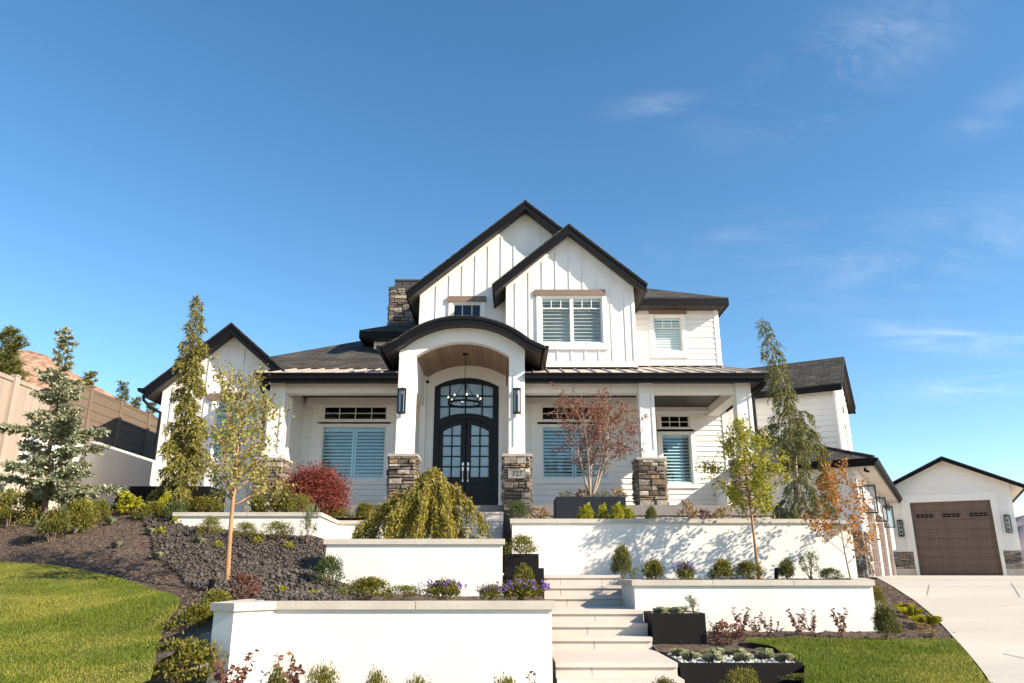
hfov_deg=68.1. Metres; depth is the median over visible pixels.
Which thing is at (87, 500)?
lime shrub
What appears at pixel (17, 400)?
fence
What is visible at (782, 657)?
fescue tuft
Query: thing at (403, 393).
wall lantern
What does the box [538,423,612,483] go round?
window
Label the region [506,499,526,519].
green shrub
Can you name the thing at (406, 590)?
boxwood shrub
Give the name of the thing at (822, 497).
spruce tree
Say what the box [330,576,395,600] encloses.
boxwood shrub
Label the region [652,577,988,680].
mulch bed
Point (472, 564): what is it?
retaining wall
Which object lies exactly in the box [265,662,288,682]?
boxwood shrub
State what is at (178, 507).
green shrub
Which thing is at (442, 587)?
flowering shrub
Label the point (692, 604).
grey green shrub
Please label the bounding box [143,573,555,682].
ground
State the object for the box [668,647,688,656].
fescue tuft
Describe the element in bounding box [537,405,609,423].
window
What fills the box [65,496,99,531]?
boxwood shrub
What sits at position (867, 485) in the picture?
wall lantern
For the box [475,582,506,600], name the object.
flowering shrub
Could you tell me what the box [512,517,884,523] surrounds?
gravel bed
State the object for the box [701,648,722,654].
fescue tuft
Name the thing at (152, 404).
conifer tree
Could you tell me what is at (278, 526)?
boxwood shrub
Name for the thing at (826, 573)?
green shrub
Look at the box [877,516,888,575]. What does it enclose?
garage door
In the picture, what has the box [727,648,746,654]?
fescue tuft
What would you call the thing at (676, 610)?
fescue tuft
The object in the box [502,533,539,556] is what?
boxwood shrub
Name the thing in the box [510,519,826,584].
retaining wall
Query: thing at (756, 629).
leggy shrub
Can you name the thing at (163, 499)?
lime shrub
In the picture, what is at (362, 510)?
boxwood shrub
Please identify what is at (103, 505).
boxwood shrub
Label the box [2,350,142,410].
hill
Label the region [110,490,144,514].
lime shrub
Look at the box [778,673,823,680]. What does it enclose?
boxwood shrub
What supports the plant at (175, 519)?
on the mulch bed at (159, 656)
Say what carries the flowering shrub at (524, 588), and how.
on the mulch bed at (159, 656)
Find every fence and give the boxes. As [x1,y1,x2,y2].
[0,372,49,469]
[47,372,157,458]
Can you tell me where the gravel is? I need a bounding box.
[513,517,756,518]
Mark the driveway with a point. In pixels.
(983, 617)
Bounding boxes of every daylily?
[892,602,915,608]
[897,605,924,616]
[910,613,942,626]
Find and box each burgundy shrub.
[225,571,262,599]
[697,508,714,518]
[708,620,747,643]
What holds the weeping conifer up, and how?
on the mulch bed
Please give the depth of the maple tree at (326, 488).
17.04 m
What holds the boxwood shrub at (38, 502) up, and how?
on the mulch bed at (159, 656)
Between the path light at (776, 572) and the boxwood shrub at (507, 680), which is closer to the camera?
the boxwood shrub at (507, 680)
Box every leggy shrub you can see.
[209,648,258,682]
[213,653,255,682]
[273,651,305,682]
[514,671,535,682]
[731,607,750,637]
[742,609,764,636]
[757,616,778,636]
[786,607,805,636]
[804,609,816,635]
[830,607,847,637]
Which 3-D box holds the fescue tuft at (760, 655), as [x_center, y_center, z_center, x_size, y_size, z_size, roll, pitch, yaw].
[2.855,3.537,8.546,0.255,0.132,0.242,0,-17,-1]
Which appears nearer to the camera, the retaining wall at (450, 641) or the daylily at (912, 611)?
the retaining wall at (450, 641)
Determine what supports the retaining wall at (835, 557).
on the mulch bed at (748, 647)
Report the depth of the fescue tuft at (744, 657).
8.30 m
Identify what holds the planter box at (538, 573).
on the garden steps at (599, 632)
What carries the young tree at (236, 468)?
on the mulch bed at (159, 656)
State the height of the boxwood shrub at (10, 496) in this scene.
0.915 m
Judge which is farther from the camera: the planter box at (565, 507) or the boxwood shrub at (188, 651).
the planter box at (565, 507)
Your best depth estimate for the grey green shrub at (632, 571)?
11.66 m
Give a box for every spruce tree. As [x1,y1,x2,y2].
[0,326,129,516]
[145,292,211,511]
[815,444,841,524]
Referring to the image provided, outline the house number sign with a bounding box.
[508,469,525,477]
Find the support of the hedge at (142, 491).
on the mulch bed at (159, 656)
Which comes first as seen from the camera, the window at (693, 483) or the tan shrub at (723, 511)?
the tan shrub at (723, 511)
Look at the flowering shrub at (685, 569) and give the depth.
11.63 m
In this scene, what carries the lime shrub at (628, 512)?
on the gravel bed at (844, 522)
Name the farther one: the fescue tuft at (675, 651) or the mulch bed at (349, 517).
the mulch bed at (349, 517)
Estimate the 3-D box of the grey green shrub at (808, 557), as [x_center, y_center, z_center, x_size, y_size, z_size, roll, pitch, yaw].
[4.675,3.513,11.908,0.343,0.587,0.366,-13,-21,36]
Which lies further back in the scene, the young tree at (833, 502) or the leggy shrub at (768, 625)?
the young tree at (833, 502)
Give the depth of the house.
22.59 m
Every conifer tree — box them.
[80,370,99,388]
[114,379,130,403]
[128,396,141,408]
[145,402,157,415]
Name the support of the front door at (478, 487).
in the house
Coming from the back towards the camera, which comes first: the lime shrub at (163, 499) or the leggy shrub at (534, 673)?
the lime shrub at (163, 499)
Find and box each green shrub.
[109,505,121,513]
[162,498,188,519]
[299,499,319,543]
[310,552,344,587]
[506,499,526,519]
[558,490,573,496]
[595,490,608,496]
[628,566,641,578]
[684,592,699,612]
[798,547,820,579]
[815,567,844,579]
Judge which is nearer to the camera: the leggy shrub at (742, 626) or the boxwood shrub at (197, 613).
the boxwood shrub at (197, 613)
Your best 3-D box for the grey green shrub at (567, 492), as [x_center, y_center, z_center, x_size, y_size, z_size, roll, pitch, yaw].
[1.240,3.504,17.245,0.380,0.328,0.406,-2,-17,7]
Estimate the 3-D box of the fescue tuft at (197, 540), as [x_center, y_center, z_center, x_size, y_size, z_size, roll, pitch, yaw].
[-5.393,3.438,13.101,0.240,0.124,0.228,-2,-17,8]
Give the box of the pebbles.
[667,653,794,662]
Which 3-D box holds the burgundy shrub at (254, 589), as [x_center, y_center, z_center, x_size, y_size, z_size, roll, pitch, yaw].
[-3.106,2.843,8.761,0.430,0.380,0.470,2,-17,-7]
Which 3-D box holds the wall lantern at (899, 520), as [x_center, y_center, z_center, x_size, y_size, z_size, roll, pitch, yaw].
[16.146,7.745,31.485,0.213,0.700,0.232,-9,-19,27]
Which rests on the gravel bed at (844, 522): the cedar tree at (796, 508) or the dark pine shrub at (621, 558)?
the cedar tree at (796, 508)
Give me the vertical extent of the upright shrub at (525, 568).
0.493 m
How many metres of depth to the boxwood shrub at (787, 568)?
11.90 m
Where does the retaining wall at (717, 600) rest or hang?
on the mulch bed at (748, 647)
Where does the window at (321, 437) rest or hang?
in the house
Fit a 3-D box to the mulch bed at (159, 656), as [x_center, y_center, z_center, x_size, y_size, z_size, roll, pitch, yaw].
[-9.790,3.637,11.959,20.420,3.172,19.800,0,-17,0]
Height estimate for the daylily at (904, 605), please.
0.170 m
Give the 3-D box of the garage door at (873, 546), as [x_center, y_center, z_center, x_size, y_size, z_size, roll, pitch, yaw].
[11.019,6.235,23.265,0.104,2.280,3.100,-9,-19,27]
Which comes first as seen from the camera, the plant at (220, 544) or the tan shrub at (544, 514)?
the plant at (220, 544)
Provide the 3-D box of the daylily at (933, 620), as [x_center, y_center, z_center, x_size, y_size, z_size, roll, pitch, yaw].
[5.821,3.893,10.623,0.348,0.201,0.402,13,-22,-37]
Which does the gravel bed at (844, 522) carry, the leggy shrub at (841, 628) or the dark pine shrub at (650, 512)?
the dark pine shrub at (650, 512)
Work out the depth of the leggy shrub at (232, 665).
6.87 m
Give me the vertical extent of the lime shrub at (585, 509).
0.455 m
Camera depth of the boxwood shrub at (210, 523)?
13.57 m
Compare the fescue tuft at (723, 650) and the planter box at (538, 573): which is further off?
the planter box at (538, 573)
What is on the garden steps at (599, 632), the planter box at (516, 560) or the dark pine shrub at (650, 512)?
the planter box at (516, 560)
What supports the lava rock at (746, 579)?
on the mulch bed
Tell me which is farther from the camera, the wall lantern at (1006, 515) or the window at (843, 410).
the wall lantern at (1006, 515)
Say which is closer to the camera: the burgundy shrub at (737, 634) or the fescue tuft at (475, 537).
the burgundy shrub at (737, 634)
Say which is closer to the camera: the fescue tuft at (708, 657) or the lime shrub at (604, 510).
the fescue tuft at (708, 657)
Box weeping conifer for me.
[350,466,492,538]
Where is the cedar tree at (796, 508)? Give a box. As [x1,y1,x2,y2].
[750,318,829,524]
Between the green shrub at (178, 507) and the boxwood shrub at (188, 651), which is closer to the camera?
the boxwood shrub at (188, 651)
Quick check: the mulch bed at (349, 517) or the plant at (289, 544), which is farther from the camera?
the mulch bed at (349, 517)
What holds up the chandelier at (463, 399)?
hanging from the house
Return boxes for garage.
[886,456,1023,575]
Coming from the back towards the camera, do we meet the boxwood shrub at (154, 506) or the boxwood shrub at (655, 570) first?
the boxwood shrub at (154, 506)
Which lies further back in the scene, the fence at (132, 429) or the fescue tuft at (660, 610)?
the fence at (132, 429)
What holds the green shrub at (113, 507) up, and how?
on the mulch bed at (159, 656)
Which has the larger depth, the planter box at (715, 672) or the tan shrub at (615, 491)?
the tan shrub at (615, 491)
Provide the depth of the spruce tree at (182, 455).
16.38 m
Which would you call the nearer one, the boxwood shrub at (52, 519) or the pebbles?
the pebbles
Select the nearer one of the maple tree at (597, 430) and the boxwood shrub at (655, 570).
the boxwood shrub at (655, 570)
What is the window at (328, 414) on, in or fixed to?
in the house
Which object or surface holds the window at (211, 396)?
in the house
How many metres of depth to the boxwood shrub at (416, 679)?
6.72 m
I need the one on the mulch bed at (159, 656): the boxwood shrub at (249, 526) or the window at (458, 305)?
the boxwood shrub at (249, 526)
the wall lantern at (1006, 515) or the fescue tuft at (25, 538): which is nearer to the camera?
the fescue tuft at (25, 538)
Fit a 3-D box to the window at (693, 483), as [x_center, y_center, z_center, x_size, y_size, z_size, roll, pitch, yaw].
[5.144,3.663,23.660,1.195,1.830,0.238,0,-17,0]
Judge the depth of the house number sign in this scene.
19.41 m
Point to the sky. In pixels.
(847, 174)
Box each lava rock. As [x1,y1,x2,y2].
[139,512,365,600]
[625,578,850,579]
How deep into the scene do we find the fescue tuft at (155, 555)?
12.16 m
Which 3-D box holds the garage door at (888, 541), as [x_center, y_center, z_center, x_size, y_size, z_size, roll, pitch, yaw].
[14.776,8.233,29.802,0.104,2.280,2.800,-9,-19,27]
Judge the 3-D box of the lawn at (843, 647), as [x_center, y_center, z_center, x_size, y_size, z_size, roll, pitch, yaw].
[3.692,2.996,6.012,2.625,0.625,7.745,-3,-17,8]
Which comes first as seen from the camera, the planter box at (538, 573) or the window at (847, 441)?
the planter box at (538, 573)
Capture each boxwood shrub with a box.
[0,484,40,527]
[23,487,42,515]
[33,502,74,541]
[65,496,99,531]
[89,496,114,523]
[130,499,165,518]
[144,630,230,682]
[161,598,215,636]
[183,494,224,511]
[195,515,224,534]
[199,587,234,608]
[232,521,259,538]
[249,491,269,511]
[252,519,295,540]
[261,487,297,511]
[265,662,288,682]
[287,492,315,511]
[305,659,342,682]
[317,506,356,519]
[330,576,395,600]
[352,501,376,519]
[366,664,391,682]
[382,584,422,600]
[403,673,431,682]
[493,672,514,682]
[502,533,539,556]
[638,557,667,579]
[652,674,676,682]
[706,557,736,579]
[715,664,760,682]
[730,560,766,578]
[776,558,795,579]
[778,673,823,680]
[873,584,885,607]
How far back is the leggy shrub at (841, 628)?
9.93 m
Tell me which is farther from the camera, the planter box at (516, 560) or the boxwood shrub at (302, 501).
the boxwood shrub at (302, 501)
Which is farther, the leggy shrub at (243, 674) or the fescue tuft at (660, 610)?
the fescue tuft at (660, 610)
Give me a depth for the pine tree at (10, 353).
23.91 m
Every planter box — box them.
[504,568,543,597]
[505,554,538,567]
[553,497,625,518]
[644,611,706,653]
[662,653,803,682]
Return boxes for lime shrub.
[63,482,94,509]
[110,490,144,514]
[155,490,172,513]
[576,502,595,518]
[596,502,609,518]
[609,501,624,518]
[621,504,634,518]
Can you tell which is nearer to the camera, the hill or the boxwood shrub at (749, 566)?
the boxwood shrub at (749, 566)
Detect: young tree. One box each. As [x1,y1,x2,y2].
[197,353,296,580]
[690,412,796,578]
[799,457,880,578]
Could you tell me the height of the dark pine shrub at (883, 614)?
0.519 m
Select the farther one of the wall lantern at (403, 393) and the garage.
the garage
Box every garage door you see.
[866,507,879,579]
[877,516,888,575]
[885,522,893,575]
[910,500,1002,575]
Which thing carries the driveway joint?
on the driveway
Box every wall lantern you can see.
[396,387,406,413]
[513,387,520,413]
[860,484,878,513]
[872,496,888,521]
[880,505,895,527]
[897,519,904,536]
[1003,514,1012,532]
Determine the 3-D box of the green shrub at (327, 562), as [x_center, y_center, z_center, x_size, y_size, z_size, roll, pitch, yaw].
[-2.391,2.963,9.812,0.486,0.469,0.451,-15,-23,41]
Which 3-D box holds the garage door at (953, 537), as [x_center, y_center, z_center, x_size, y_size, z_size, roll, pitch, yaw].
[17.958,7.984,30.720,2.887,2.934,0.110,-9,-19,27]
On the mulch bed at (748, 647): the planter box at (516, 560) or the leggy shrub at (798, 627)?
the leggy shrub at (798, 627)
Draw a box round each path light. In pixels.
[208,579,215,594]
[774,568,779,579]
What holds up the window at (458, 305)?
in the house
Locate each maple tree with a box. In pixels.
[263,457,356,519]
[546,382,651,496]
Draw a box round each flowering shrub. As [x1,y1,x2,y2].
[418,576,467,600]
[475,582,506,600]
[496,576,549,600]
[673,560,696,579]
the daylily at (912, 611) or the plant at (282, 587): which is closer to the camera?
the plant at (282, 587)
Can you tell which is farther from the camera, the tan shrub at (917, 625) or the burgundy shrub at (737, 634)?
the tan shrub at (917, 625)
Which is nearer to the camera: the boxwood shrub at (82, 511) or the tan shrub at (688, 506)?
the boxwood shrub at (82, 511)
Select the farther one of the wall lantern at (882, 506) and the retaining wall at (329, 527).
the wall lantern at (882, 506)
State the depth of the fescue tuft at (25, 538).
13.25 m
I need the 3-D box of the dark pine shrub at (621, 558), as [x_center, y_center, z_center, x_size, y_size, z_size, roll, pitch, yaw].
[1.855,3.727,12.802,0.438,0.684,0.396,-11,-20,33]
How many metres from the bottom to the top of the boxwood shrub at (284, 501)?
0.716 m
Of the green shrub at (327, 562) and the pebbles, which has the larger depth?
the green shrub at (327, 562)
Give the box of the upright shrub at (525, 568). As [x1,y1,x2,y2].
[513,562,535,586]
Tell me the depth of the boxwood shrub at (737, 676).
7.05 m
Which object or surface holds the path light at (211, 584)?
on the mulch bed at (159, 656)
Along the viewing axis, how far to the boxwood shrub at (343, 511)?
17.12 m
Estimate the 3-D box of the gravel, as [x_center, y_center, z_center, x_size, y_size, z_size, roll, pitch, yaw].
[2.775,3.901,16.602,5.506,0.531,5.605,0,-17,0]
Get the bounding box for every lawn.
[0,562,179,682]
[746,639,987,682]
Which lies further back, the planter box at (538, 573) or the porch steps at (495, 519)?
the porch steps at (495, 519)
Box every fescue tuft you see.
[18,535,32,541]
[30,519,38,525]
[69,527,80,532]
[105,518,117,523]
[110,541,123,547]
[144,528,155,533]
[150,551,164,558]
[193,537,206,542]
[467,535,484,538]
[652,607,668,612]
[668,607,684,612]
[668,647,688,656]
[679,651,700,659]
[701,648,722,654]
[701,652,723,662]
[704,647,725,653]
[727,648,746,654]
[732,652,753,661]
[753,647,772,653]
[754,649,773,659]
[772,652,794,661]
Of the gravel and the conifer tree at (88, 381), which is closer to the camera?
the gravel
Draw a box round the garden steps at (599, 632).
[544,575,684,682]
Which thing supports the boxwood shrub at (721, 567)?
on the mulch bed
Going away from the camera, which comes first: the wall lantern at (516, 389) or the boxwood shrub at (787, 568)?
the boxwood shrub at (787, 568)
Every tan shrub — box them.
[525,507,549,518]
[574,487,592,496]
[608,487,627,497]
[676,498,698,518]
[712,505,734,518]
[913,622,931,629]
[922,628,938,636]
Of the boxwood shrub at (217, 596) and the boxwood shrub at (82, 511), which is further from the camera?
the boxwood shrub at (82, 511)
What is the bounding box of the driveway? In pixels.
[876,575,1023,682]
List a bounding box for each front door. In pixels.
[439,419,465,504]
[465,419,492,504]
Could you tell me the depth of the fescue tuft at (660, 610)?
9.76 m
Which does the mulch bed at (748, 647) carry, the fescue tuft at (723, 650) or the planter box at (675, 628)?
the planter box at (675, 628)
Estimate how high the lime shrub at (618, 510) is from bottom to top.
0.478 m
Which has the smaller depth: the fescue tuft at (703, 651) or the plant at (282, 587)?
the fescue tuft at (703, 651)
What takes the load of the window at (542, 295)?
in the house
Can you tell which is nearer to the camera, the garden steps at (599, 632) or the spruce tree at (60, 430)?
the garden steps at (599, 632)
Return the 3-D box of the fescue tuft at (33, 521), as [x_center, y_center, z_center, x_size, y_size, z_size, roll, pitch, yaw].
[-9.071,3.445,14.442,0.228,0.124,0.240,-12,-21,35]
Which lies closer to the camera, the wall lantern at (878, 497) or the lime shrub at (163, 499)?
the lime shrub at (163, 499)
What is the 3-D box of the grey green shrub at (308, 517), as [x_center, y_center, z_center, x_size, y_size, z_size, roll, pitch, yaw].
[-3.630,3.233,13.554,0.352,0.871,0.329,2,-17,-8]
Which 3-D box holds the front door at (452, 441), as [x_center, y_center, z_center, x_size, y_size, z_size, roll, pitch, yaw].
[-1.763,3.537,22.244,0.772,2.542,0.137,0,-17,0]
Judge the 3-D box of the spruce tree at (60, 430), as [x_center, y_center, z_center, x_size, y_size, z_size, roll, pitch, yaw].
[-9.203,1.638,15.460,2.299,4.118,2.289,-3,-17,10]
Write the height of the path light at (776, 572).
0.285 m
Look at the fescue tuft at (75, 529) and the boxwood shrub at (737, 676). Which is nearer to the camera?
the boxwood shrub at (737, 676)
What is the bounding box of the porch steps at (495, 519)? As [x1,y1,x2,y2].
[408,512,502,538]
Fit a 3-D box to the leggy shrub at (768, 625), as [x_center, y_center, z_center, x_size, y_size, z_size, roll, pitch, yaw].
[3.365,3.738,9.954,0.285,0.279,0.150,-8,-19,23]
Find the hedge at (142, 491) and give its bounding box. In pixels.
[114,486,225,511]
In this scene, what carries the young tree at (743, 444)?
on the mulch bed
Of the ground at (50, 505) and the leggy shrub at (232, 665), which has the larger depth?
the ground at (50, 505)
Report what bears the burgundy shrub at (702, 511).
on the gravel bed at (844, 522)
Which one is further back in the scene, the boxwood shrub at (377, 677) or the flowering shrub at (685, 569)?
the flowering shrub at (685, 569)
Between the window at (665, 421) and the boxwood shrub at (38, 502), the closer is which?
the boxwood shrub at (38, 502)
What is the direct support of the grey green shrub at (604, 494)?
in the planter box at (565, 507)
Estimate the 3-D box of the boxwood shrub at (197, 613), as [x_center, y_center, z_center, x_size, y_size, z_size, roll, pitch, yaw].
[-3.400,2.942,8.094,0.662,0.404,0.564,6,-18,-20]
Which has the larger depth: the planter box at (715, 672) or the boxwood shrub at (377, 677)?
the planter box at (715, 672)
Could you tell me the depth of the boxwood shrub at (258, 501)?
16.57 m
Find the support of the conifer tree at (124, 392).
on the ground at (50, 505)
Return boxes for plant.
[154,526,167,533]
[170,516,181,523]
[212,539,223,546]
[252,535,263,543]
[275,584,287,591]
[282,541,294,548]
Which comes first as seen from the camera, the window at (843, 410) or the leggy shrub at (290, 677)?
the leggy shrub at (290, 677)
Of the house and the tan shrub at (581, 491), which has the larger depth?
the house
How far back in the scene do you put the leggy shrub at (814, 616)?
10.02 m
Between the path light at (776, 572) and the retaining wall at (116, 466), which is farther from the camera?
the retaining wall at (116, 466)
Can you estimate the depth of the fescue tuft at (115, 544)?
12.66 m
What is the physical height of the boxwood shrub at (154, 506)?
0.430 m
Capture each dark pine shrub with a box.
[609,542,633,578]
[644,505,657,518]
[868,602,903,638]
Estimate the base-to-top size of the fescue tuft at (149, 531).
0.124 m
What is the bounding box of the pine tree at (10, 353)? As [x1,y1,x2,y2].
[0,323,33,381]
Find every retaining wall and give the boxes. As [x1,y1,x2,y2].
[18,437,82,510]
[80,441,164,507]
[172,512,385,538]
[206,599,554,682]
[323,539,504,596]
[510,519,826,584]
[619,578,876,652]
[823,525,857,578]
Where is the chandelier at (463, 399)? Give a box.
[448,353,480,407]
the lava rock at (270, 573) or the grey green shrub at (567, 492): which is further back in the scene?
the grey green shrub at (567, 492)
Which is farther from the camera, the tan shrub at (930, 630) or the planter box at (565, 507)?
the planter box at (565, 507)
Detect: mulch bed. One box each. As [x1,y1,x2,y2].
[0,511,545,664]
[333,517,383,518]
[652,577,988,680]
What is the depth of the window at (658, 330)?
24.88 m
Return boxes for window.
[206,393,249,463]
[315,422,389,483]
[318,405,390,423]
[448,296,485,316]
[534,289,608,349]
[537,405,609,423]
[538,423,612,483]
[649,310,688,357]
[656,413,693,430]
[657,429,698,487]
[839,398,847,420]
[842,416,850,450]
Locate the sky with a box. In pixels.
[0,0,1023,550]
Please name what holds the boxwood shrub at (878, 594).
on the mulch bed at (748, 647)
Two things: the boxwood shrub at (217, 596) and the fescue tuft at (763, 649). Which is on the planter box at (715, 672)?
the fescue tuft at (763, 649)
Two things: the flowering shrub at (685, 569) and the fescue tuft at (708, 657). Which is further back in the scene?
the flowering shrub at (685, 569)
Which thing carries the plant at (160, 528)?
on the lava rock at (270, 573)
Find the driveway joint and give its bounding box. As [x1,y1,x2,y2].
[927,583,1021,657]
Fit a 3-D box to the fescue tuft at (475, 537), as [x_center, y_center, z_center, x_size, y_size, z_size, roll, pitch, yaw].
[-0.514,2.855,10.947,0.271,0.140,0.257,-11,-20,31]
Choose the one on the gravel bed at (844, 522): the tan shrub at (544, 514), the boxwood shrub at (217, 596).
the tan shrub at (544, 514)
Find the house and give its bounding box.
[137,200,901,579]
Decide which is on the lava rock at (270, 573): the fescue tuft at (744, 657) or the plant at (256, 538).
the plant at (256, 538)
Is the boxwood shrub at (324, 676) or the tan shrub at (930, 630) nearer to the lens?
the boxwood shrub at (324, 676)
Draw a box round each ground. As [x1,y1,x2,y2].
[0,458,83,510]
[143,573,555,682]
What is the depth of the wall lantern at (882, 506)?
28.42 m
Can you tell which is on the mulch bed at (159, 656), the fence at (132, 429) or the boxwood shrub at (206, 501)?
the boxwood shrub at (206, 501)
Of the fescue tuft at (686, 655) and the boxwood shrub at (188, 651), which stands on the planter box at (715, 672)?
the fescue tuft at (686, 655)

